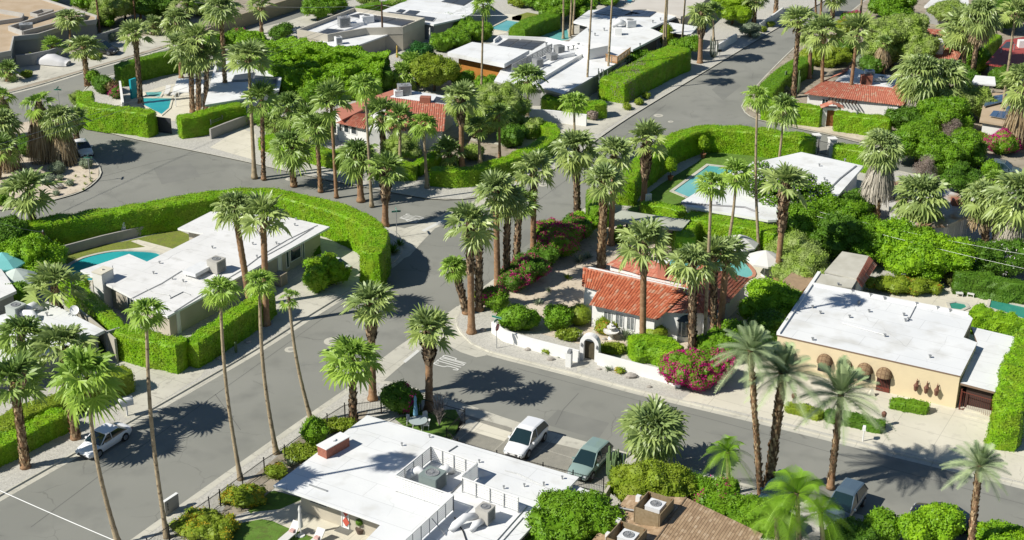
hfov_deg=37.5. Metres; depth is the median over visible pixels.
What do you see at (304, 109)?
fan palm
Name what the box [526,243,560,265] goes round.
shrub
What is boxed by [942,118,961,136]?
tree
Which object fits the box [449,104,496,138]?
tree
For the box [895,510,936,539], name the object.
shrub
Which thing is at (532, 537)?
shrub
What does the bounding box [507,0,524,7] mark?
tree
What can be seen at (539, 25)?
hedge
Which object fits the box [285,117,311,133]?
shrub
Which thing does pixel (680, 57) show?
hedge
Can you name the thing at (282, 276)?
air conditioner
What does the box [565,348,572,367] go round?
mailbox pillar
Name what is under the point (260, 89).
fan palm
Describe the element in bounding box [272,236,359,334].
driveway
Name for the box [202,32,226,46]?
tree
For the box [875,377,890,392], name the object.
door
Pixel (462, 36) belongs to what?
shrub
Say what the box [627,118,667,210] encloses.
fan palm
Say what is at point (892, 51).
tree
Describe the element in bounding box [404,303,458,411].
fan palm
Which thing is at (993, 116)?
house
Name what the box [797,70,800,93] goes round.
cactus
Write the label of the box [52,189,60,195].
shrub
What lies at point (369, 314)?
fan palm
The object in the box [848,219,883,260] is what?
tree
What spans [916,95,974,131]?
tree
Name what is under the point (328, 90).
fan palm
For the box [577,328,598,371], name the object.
garden path
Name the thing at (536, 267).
shrub
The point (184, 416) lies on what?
road seam
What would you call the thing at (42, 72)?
driveway
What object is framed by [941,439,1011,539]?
date palm
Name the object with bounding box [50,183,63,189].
boulder
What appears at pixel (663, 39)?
fan palm
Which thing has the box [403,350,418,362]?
stop line
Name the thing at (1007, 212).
fan palm
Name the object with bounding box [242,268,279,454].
fan palm
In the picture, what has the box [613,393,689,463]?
fan palm
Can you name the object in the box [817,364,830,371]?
window
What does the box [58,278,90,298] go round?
shrub
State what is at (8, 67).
fan palm
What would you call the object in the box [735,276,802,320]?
tree
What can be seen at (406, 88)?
air conditioner
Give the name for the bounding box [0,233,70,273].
tree
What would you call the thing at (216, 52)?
fan palm
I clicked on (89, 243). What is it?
garden wall
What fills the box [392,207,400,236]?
street sign
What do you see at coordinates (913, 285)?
shrub
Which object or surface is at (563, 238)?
shrub
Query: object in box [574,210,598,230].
shrub
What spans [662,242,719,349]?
fan palm
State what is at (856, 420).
hedge
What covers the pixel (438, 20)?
house
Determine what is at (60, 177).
shrub
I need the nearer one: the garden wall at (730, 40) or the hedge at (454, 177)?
the hedge at (454, 177)
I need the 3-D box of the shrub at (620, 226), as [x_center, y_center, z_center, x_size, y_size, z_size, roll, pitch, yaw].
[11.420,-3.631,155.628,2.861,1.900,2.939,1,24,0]
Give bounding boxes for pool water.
[67,251,158,279]
[143,98,170,113]
[146,92,161,96]
[494,20,517,30]
[540,29,568,40]
[670,257,752,276]
[675,166,731,196]
[950,303,965,308]
[989,300,1023,317]
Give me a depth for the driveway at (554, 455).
118.39 m
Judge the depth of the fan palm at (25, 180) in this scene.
151.59 m
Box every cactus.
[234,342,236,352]
[598,68,608,91]
[606,445,620,479]
[615,449,624,463]
[710,36,718,57]
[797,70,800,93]
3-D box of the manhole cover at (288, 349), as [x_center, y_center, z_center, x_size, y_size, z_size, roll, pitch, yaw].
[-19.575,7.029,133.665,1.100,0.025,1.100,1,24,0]
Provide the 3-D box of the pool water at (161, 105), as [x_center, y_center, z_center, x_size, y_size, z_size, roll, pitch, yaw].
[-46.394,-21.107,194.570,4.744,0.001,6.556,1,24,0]
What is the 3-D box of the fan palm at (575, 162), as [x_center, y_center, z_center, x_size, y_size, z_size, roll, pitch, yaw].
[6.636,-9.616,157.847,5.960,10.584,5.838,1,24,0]
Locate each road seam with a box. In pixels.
[31,304,342,526]
[440,106,663,286]
[517,368,1021,503]
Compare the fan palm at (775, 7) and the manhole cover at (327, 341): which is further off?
the fan palm at (775, 7)
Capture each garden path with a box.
[132,240,171,252]
[238,500,368,539]
[443,105,621,147]
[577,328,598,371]
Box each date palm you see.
[711,320,787,494]
[740,341,827,487]
[792,355,895,489]
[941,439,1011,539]
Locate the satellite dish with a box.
[69,305,78,314]
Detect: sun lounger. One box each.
[163,85,170,94]
[278,520,298,539]
[311,527,325,539]
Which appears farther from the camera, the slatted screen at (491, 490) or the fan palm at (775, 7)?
the fan palm at (775, 7)
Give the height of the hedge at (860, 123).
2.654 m
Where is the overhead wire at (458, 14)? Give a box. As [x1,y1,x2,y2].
[383,5,507,15]
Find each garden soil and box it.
[364,137,520,177]
[483,220,703,355]
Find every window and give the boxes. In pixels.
[127,297,134,313]
[285,251,289,268]
[290,245,300,262]
[302,243,304,258]
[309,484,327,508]
[344,125,348,132]
[351,126,356,134]
[603,310,611,320]
[615,313,623,328]
[626,316,634,330]
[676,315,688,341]
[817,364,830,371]
[857,375,870,381]
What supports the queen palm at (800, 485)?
on the verge ground at (812, 529)
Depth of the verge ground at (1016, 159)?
209.60 m
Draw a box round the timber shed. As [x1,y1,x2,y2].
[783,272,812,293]
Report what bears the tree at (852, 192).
on the verge ground at (486, 339)
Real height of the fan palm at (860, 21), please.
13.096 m
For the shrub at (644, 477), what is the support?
on the verge ground at (812, 529)
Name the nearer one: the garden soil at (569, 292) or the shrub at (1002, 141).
the garden soil at (569, 292)
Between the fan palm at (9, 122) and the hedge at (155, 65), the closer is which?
the fan palm at (9, 122)
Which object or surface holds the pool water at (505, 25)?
in the pool edge at (501, 22)
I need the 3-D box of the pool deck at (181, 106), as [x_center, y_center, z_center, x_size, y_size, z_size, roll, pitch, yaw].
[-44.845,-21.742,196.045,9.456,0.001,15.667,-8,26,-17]
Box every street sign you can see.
[84,154,91,179]
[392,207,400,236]
[492,315,501,347]
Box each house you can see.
[0,0,97,71]
[0,269,16,314]
[0,301,104,388]
[80,212,329,335]
[205,61,281,111]
[273,415,578,539]
[297,8,424,50]
[336,90,452,149]
[383,0,487,39]
[490,35,625,105]
[569,5,675,63]
[582,256,749,341]
[593,494,761,539]
[623,0,711,25]
[681,152,863,224]
[776,271,976,407]
[804,65,905,114]
[888,181,973,237]
[924,0,968,25]
[927,28,961,61]
[979,92,1020,140]
[985,37,1023,80]
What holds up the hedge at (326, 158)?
on the verge ground at (724, 29)
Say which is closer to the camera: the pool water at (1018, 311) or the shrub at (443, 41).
the pool water at (1018, 311)
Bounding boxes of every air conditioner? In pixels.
[5,301,43,319]
[19,22,32,30]
[207,255,225,273]
[273,270,287,286]
[334,36,341,44]
[337,15,350,27]
[359,14,373,22]
[393,89,402,96]
[397,83,411,94]
[406,464,454,490]
[448,501,495,532]
[532,57,543,66]
[546,52,557,60]
[553,44,564,53]
[612,18,636,27]
[617,528,639,539]
[645,498,666,513]
[864,69,874,75]
[873,76,890,81]
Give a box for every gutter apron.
[343,306,485,391]
[388,198,487,259]
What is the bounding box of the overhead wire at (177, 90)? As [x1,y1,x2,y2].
[2,9,379,149]
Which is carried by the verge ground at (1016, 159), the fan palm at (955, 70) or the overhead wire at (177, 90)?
the fan palm at (955, 70)
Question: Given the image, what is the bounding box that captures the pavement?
[171,388,377,539]
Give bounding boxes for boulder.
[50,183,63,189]
[624,372,636,378]
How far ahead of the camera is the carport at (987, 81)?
194.33 m
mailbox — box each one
[118,396,133,415]
[862,425,865,440]
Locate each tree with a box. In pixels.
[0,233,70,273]
[70,0,92,10]
[87,0,132,24]
[96,14,115,26]
[114,0,136,20]
[134,0,176,18]
[182,0,206,15]
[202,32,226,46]
[224,27,247,49]
[268,22,293,39]
[300,0,331,20]
[320,0,349,12]
[356,0,379,4]
[379,133,423,160]
[388,0,401,3]
[402,40,436,62]
[409,51,461,90]
[430,392,447,425]
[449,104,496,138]
[465,79,532,132]
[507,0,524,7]
[520,0,535,6]
[524,486,628,539]
[532,0,576,16]
[567,0,598,19]
[598,0,618,5]
[627,48,650,62]
[664,156,677,180]
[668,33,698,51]
[698,134,710,157]
[711,0,754,24]
[720,318,760,356]
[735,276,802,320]
[738,22,761,37]
[746,160,817,206]
[746,308,787,347]
[763,229,821,252]
[769,241,829,281]
[775,202,824,237]
[790,176,834,204]
[807,193,845,211]
[809,211,866,261]
[823,195,877,221]
[839,187,874,212]
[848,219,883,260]
[860,44,899,63]
[862,12,930,65]
[867,0,917,16]
[873,215,921,263]
[882,236,944,281]
[884,105,923,129]
[887,118,952,163]
[898,33,940,62]
[912,154,937,176]
[915,224,935,233]
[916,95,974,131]
[916,230,976,279]
[920,137,970,177]
[926,0,966,21]
[939,160,983,193]
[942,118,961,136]
[947,60,980,88]
[950,126,988,167]
[956,86,999,116]
[962,236,1002,274]
[978,239,1023,277]
[986,0,1023,31]
[997,237,1023,258]
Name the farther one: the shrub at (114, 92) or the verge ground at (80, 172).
the shrub at (114, 92)
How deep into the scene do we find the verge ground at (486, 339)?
134.78 m
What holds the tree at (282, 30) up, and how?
on the verge ground at (724, 29)
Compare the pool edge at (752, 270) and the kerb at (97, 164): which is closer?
the pool edge at (752, 270)
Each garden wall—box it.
[15,44,69,66]
[63,226,143,253]
[77,307,118,362]
[91,28,119,41]
[105,327,119,350]
[119,81,123,105]
[129,78,136,98]
[204,0,302,33]
[209,115,249,138]
[491,321,579,361]
[529,109,586,125]
[597,353,680,387]
[603,485,610,502]
[614,62,625,69]
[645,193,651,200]
[716,34,736,50]
[759,7,783,25]
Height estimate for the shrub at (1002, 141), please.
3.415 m
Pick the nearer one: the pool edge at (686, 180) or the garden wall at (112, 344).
the garden wall at (112, 344)
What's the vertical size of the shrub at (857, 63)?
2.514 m
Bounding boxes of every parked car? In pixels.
[74,138,93,156]
[75,422,131,458]
[87,40,119,55]
[336,257,352,269]
[503,416,548,458]
[568,437,613,480]
[758,469,797,500]
[823,477,867,523]
[910,502,969,535]
[980,158,1021,172]
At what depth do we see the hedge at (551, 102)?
191.81 m
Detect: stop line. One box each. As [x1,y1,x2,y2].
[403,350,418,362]
[422,219,444,231]
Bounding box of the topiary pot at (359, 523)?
[354,517,363,534]
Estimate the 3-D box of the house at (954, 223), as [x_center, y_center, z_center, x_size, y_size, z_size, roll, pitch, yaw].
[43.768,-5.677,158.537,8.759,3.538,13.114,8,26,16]
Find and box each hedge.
[0,364,135,431]
[0,406,69,467]
[26,186,391,287]
[63,284,124,329]
[75,90,158,137]
[113,51,203,86]
[113,323,188,373]
[176,102,247,138]
[187,291,277,368]
[233,30,390,91]
[252,52,384,102]
[258,132,349,169]
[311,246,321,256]
[355,0,406,10]
[373,161,418,180]
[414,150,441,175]
[428,120,560,187]
[508,12,560,36]
[540,94,607,119]
[585,190,609,227]
[598,52,674,102]
[615,124,817,205]
[626,332,683,365]
[639,200,687,218]
[649,44,691,78]
[671,217,700,252]
[684,210,786,251]
[755,56,814,100]
[760,98,822,126]
[784,401,824,421]
[823,407,885,433]
[831,142,877,172]
[832,109,892,135]
[888,396,930,414]
[950,269,1023,304]
[969,303,1023,335]
[973,34,1002,55]
[983,329,1023,452]
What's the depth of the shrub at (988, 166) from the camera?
172.83 m
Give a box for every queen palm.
[702,435,756,489]
[740,464,844,539]
[749,494,808,539]
[782,493,853,539]
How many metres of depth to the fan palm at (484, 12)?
185.56 m
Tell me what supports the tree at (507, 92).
on the verge ground at (724, 29)
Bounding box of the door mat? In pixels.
[334,526,353,535]
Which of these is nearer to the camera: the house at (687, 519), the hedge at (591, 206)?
the house at (687, 519)
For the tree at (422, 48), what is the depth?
208.63 m
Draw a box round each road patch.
[154,163,200,183]
[512,228,530,248]
[546,410,608,437]
[712,77,740,99]
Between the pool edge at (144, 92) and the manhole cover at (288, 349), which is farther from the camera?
the pool edge at (144, 92)
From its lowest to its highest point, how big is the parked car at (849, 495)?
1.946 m
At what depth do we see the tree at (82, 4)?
234.18 m
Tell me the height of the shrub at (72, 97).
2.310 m
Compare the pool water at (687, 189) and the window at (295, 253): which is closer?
the window at (295, 253)
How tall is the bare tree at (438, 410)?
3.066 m
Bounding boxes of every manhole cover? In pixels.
[285,347,296,351]
[324,337,337,344]
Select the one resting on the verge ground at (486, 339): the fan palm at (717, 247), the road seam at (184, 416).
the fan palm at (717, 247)
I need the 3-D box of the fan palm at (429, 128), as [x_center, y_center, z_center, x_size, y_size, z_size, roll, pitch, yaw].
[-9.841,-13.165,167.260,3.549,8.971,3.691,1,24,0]
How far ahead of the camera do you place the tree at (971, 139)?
174.83 m
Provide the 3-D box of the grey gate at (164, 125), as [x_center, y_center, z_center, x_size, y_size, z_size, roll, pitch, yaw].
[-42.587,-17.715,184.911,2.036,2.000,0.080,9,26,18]
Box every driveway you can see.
[0,32,169,89]
[53,358,206,417]
[210,128,255,158]
[246,1,350,37]
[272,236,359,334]
[454,412,622,485]
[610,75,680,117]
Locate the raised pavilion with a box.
[447,42,528,78]
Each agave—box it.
[281,457,296,466]
[390,242,399,252]
[394,238,404,245]
[531,298,543,304]
[573,254,586,262]
[583,251,593,257]
[617,328,633,339]
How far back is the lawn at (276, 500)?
111.40 m
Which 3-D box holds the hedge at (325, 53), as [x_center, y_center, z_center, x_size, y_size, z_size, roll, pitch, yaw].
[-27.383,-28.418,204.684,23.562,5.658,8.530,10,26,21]
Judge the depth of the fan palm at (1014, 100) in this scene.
179.52 m
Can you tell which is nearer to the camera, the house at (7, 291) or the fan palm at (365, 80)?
the house at (7, 291)
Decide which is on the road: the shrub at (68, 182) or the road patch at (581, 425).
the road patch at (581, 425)
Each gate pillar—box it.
[812,133,821,153]
[827,136,837,156]
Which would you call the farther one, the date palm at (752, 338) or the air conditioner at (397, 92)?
the air conditioner at (397, 92)
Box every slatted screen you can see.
[395,446,477,488]
[395,475,453,539]
[462,477,518,512]
[512,44,551,71]
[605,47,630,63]
[626,54,632,65]
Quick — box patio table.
[409,415,426,430]
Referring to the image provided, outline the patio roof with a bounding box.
[661,22,696,39]
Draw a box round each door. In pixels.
[176,312,181,333]
[277,255,282,270]
[341,511,349,528]
[585,341,594,359]
[826,110,834,125]
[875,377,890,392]
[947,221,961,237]
[961,219,967,236]
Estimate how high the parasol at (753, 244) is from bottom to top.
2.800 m
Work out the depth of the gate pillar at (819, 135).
180.02 m
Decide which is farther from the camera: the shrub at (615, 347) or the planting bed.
the shrub at (615, 347)
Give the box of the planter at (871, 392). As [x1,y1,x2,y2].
[867,389,874,396]
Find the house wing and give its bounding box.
[319,34,387,52]
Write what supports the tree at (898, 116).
on the verge ground at (1016, 159)
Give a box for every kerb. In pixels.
[0,156,101,209]
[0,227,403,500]
[7,34,201,93]
[82,0,824,199]
[131,381,863,539]
[453,154,1023,488]
[741,0,887,148]
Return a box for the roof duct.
[183,261,208,278]
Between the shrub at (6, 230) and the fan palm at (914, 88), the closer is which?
the shrub at (6, 230)
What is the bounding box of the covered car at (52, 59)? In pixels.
[37,54,71,66]
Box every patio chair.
[422,411,427,421]
[422,419,429,430]
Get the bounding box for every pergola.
[173,78,204,105]
[450,3,489,13]
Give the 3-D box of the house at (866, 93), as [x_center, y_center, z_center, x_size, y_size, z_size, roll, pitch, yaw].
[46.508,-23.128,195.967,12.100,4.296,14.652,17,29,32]
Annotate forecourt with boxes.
[682,355,1023,481]
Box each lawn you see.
[64,230,188,263]
[220,519,312,539]
[248,491,300,512]
[395,410,461,439]
[512,12,538,20]
[628,152,771,212]
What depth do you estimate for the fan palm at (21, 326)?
123.50 m
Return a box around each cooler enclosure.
[605,521,646,539]
[633,491,673,526]
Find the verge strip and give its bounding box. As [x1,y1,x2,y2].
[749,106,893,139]
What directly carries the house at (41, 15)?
on the verge ground at (194, 19)
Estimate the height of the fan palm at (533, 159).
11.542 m
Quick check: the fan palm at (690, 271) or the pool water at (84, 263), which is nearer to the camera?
the fan palm at (690, 271)
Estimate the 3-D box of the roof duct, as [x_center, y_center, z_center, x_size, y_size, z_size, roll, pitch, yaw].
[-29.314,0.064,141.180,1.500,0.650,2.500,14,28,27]
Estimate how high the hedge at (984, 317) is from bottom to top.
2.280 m
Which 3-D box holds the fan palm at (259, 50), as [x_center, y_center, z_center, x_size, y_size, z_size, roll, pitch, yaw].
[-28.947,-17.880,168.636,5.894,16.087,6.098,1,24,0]
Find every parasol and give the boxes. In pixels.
[0,252,24,271]
[4,268,36,283]
[297,505,304,537]
[412,395,417,425]
[733,234,758,251]
[747,250,783,276]
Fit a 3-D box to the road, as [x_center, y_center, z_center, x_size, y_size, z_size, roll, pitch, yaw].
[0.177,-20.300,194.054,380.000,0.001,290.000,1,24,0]
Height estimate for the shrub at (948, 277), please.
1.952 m
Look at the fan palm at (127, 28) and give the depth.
191.88 m
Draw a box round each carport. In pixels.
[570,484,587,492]
[615,210,689,245]
[960,327,1013,409]
[972,75,995,91]
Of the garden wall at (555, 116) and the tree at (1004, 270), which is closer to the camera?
the tree at (1004, 270)
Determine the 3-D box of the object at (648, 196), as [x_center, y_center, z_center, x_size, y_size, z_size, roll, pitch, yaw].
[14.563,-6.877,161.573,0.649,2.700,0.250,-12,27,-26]
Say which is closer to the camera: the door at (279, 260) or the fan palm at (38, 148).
the door at (279, 260)
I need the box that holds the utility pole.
[374,2,388,26]
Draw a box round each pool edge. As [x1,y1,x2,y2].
[63,249,162,282]
[135,97,173,115]
[143,91,163,96]
[493,19,518,31]
[667,257,755,278]
[669,164,725,197]
[946,301,969,310]
[986,299,1023,317]
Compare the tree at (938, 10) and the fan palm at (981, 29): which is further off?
the tree at (938, 10)
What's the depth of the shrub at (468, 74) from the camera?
201.30 m
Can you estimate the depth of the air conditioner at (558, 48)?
208.14 m
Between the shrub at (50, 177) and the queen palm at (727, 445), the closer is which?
the queen palm at (727, 445)
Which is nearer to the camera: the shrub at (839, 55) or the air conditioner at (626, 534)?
the air conditioner at (626, 534)
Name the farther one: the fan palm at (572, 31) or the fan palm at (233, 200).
the fan palm at (572, 31)
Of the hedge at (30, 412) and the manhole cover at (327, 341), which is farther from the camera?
the manhole cover at (327, 341)
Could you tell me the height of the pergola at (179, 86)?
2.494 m
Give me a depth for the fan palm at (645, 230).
129.19 m
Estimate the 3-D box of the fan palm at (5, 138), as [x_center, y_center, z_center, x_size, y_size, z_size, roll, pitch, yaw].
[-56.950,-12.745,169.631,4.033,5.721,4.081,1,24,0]
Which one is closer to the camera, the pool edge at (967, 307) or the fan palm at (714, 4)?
the pool edge at (967, 307)
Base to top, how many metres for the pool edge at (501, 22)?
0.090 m
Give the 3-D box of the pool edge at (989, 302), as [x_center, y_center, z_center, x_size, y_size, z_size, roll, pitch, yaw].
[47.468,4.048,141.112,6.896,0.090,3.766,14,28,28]
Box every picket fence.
[146,399,388,539]
[420,399,464,440]
[457,439,603,492]
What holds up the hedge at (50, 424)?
on the verge ground at (45, 455)
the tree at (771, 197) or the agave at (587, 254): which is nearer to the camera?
the agave at (587, 254)
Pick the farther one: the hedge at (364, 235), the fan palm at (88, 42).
the fan palm at (88, 42)
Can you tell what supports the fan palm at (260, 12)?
on the verge ground at (724, 29)
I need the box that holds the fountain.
[603,321,618,339]
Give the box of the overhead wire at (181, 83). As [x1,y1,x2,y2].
[1,5,380,143]
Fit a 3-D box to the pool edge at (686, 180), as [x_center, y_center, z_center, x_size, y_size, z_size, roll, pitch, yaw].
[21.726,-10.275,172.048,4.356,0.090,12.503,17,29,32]
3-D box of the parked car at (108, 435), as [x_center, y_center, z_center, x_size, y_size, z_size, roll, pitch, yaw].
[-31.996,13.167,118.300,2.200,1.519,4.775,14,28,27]
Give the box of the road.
[0,0,1023,539]
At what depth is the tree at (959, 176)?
166.81 m
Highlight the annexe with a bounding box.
[824,251,876,290]
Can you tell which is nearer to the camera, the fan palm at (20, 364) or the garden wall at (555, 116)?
the fan palm at (20, 364)
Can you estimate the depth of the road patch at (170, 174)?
173.05 m
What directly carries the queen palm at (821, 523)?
on the verge ground at (812, 529)
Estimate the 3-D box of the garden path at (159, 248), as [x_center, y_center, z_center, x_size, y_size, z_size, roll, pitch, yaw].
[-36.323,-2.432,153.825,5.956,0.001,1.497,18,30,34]
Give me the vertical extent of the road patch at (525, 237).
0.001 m
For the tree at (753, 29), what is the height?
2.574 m
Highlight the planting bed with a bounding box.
[221,410,367,514]
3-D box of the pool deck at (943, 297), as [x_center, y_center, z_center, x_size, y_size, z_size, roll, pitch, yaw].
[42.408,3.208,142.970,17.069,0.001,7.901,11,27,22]
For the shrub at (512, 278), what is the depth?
143.75 m
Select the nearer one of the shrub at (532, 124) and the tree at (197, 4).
the shrub at (532, 124)
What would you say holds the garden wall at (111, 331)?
on the verge ground at (45, 455)
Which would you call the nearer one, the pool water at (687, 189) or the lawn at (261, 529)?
the lawn at (261, 529)
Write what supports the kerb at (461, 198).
on the road
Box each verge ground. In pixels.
[0,120,98,208]
[0,228,399,492]
[8,0,282,91]
[85,0,819,199]
[141,383,904,539]
[458,153,1023,482]
[744,0,1023,168]
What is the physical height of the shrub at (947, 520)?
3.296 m
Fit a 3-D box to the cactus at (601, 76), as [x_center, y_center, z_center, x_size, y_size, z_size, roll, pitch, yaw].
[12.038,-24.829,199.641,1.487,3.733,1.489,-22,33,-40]
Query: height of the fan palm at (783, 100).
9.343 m
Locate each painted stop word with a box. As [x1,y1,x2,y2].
[400,214,423,222]
[433,355,464,369]
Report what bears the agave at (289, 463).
on the planting bed
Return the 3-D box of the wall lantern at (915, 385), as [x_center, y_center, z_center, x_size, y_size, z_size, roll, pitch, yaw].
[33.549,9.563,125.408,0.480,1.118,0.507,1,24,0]
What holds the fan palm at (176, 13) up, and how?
on the verge ground at (194, 19)
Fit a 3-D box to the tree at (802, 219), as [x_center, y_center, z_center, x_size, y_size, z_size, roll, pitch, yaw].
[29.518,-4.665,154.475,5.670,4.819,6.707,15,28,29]
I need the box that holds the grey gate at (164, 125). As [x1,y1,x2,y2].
[156,116,171,133]
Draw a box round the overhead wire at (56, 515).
[0,490,112,539]
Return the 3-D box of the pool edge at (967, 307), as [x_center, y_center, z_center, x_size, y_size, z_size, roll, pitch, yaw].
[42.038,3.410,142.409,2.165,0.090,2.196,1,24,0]
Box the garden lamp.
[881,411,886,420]
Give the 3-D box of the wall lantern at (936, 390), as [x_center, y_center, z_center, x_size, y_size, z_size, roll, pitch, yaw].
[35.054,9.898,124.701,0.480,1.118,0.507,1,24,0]
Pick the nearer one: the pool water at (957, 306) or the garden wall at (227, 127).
the pool water at (957, 306)
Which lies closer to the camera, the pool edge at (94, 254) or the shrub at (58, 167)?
the pool edge at (94, 254)
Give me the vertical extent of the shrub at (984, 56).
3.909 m
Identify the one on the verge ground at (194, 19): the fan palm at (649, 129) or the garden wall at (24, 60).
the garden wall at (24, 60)
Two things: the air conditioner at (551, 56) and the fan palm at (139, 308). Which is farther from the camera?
the air conditioner at (551, 56)
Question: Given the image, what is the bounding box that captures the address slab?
[163,492,178,514]
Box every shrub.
[0,193,9,205]
[0,214,29,242]
[5,280,36,302]
[16,133,30,155]
[19,230,37,237]
[20,69,32,77]
[43,173,56,180]
[47,161,65,173]
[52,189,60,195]
[56,174,63,179]
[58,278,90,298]
[64,178,73,185]
[68,90,79,105]
[79,158,93,168]
[85,68,99,85]
[88,53,102,59]
[92,74,113,93]
[98,338,105,353]
[103,29,117,40]
[103,79,118,92]
[107,84,122,98]
[167,506,241,539]
[218,482,268,507]
[247,105,276,126]
[263,459,287,479]
[280,440,317,463]
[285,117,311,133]
[296,83,325,105]
[298,414,330,445]
[302,263,330,293]
[303,251,352,285]
[321,416,356,433]
[378,378,424,414]
[382,65,395,91]
[428,32,455,51]
[445,25,471,47]
[451,69,474,83]
[452,14,475,27]
[464,142,485,160]
[465,20,494,41]
[473,74,496,86]
[478,283,510,312]
[495,303,541,330]
[496,122,530,147]
[496,264,534,291]
[510,252,551,281]
[521,116,543,139]
[524,531,536,539]
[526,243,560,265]
[536,217,581,257]
[541,348,549,354]
[542,302,573,330]
[555,327,583,341]
[560,212,593,240]
[570,302,591,326]
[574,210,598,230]
[587,109,598,119]
[594,317,616,335]
[601,341,626,354]
[604,457,698,502]
[614,224,628,244]
[614,366,626,373]
[622,101,631,109]
[634,97,644,104]
[640,92,650,98]
[646,325,669,335]
[657,347,735,390]
[660,23,673,44]
[666,233,672,246]
[686,468,696,483]
[687,474,720,505]
[696,327,736,355]
[704,475,744,515]
[726,493,772,530]
[742,497,795,538]
[761,26,767,31]
[767,21,775,26]
[784,85,790,92]
[799,46,852,67]
[824,515,878,539]
[830,37,858,53]
[834,19,855,34]
[840,9,860,19]
[856,54,863,69]
[858,54,885,73]
[863,505,901,539]
[864,273,943,296]
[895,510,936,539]
[912,501,966,539]
[942,269,966,286]
[966,47,991,72]
[967,518,1023,539]
[980,158,1001,176]
[982,127,1022,155]
[987,65,1018,89]
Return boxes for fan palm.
[0,58,21,82]
[0,87,18,119]
[0,108,24,173]
[0,131,22,178]
[0,166,65,221]
[0,314,43,387]
[0,348,53,469]
[19,91,57,164]
[20,260,90,308]
[26,322,98,440]
[38,104,82,166]
[40,35,67,54]
[45,343,128,539]
[52,9,86,46]
[62,34,108,86]
[70,104,92,139]
[87,0,104,32]
[116,17,156,103]
[121,297,170,539]
[133,0,135,20]
[143,14,163,35]
[159,6,194,39]
[161,31,187,77]
[166,0,205,30]
[168,37,210,112]
[177,20,221,110]
[188,43,226,109]
[197,0,243,82]
[198,274,245,480]
[209,190,255,298]
[223,38,275,178]
[234,190,291,326]
[239,78,282,180]
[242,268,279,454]
[245,0,277,31]
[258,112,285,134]
[267,129,314,186]
[269,91,304,132]
[278,288,311,417]
[290,102,319,141]
[294,111,337,192]
[308,75,353,197]
[317,334,385,421]
[333,138,379,202]
[339,279,399,401]
[348,73,383,207]
[361,96,397,152]
[364,150,408,226]
[384,100,415,156]
[391,59,416,90]
[395,50,422,84]
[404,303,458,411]
[408,112,438,188]
[428,135,467,166]
[438,254,467,314]
[441,78,480,166]
[442,199,501,334]
[460,220,496,311]
[465,115,492,163]
[470,168,516,285]
[471,0,495,84]
[484,102,516,157]
[484,184,528,270]
[503,184,541,258]
[509,62,547,115]
[511,148,554,248]
[548,127,600,211]
[557,91,589,129]
[561,0,564,38]
[568,0,571,36]
[571,0,575,34]
[579,161,628,268]
[586,0,592,76]
[593,135,635,245]
[607,0,612,73]
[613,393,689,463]
[614,215,671,333]
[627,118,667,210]
[662,0,666,47]
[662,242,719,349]
[664,0,667,45]
[681,0,685,36]
[686,2,717,63]
[691,234,741,328]
[693,170,728,335]
[706,1,725,40]
[706,234,750,327]
[716,156,754,262]
[741,0,769,22]
[741,85,772,250]
[757,160,811,281]
[765,92,800,156]
[773,0,778,12]
[777,5,819,97]
[795,23,820,78]
[799,12,844,82]
[818,0,847,19]
[835,10,879,84]
[856,126,906,219]
[874,34,892,74]
[887,53,946,107]
[890,172,950,226]
[924,58,972,97]
[935,4,989,63]
[935,24,969,59]
[957,177,1001,243]
[959,0,1003,69]
[980,167,1023,241]
[984,168,1006,240]
[996,62,1023,149]
[998,0,1023,108]
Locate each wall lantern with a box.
[913,379,918,391]
[924,381,928,393]
[934,385,938,395]
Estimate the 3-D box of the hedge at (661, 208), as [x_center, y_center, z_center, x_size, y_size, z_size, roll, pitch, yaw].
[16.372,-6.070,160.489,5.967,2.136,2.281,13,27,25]
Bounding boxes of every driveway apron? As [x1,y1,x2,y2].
[460,419,511,440]
[463,408,511,427]
[512,422,626,460]
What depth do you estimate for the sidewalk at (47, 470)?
128.21 m
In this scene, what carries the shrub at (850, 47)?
on the verge ground at (1016, 159)
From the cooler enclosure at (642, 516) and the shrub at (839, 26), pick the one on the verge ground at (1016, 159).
the shrub at (839, 26)
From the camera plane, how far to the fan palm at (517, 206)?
141.58 m
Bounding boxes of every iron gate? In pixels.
[817,140,829,154]
[959,389,992,413]
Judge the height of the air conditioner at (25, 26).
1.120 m
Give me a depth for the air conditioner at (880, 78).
196.67 m
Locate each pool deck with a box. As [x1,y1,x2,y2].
[90,247,154,286]
[128,84,203,120]
[486,13,520,35]
[683,251,772,288]
[870,283,1023,311]
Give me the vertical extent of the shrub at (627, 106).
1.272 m
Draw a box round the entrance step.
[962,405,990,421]
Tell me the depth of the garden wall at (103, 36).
220.67 m
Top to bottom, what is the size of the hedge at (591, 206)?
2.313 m
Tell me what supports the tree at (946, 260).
on the verge ground at (486, 339)

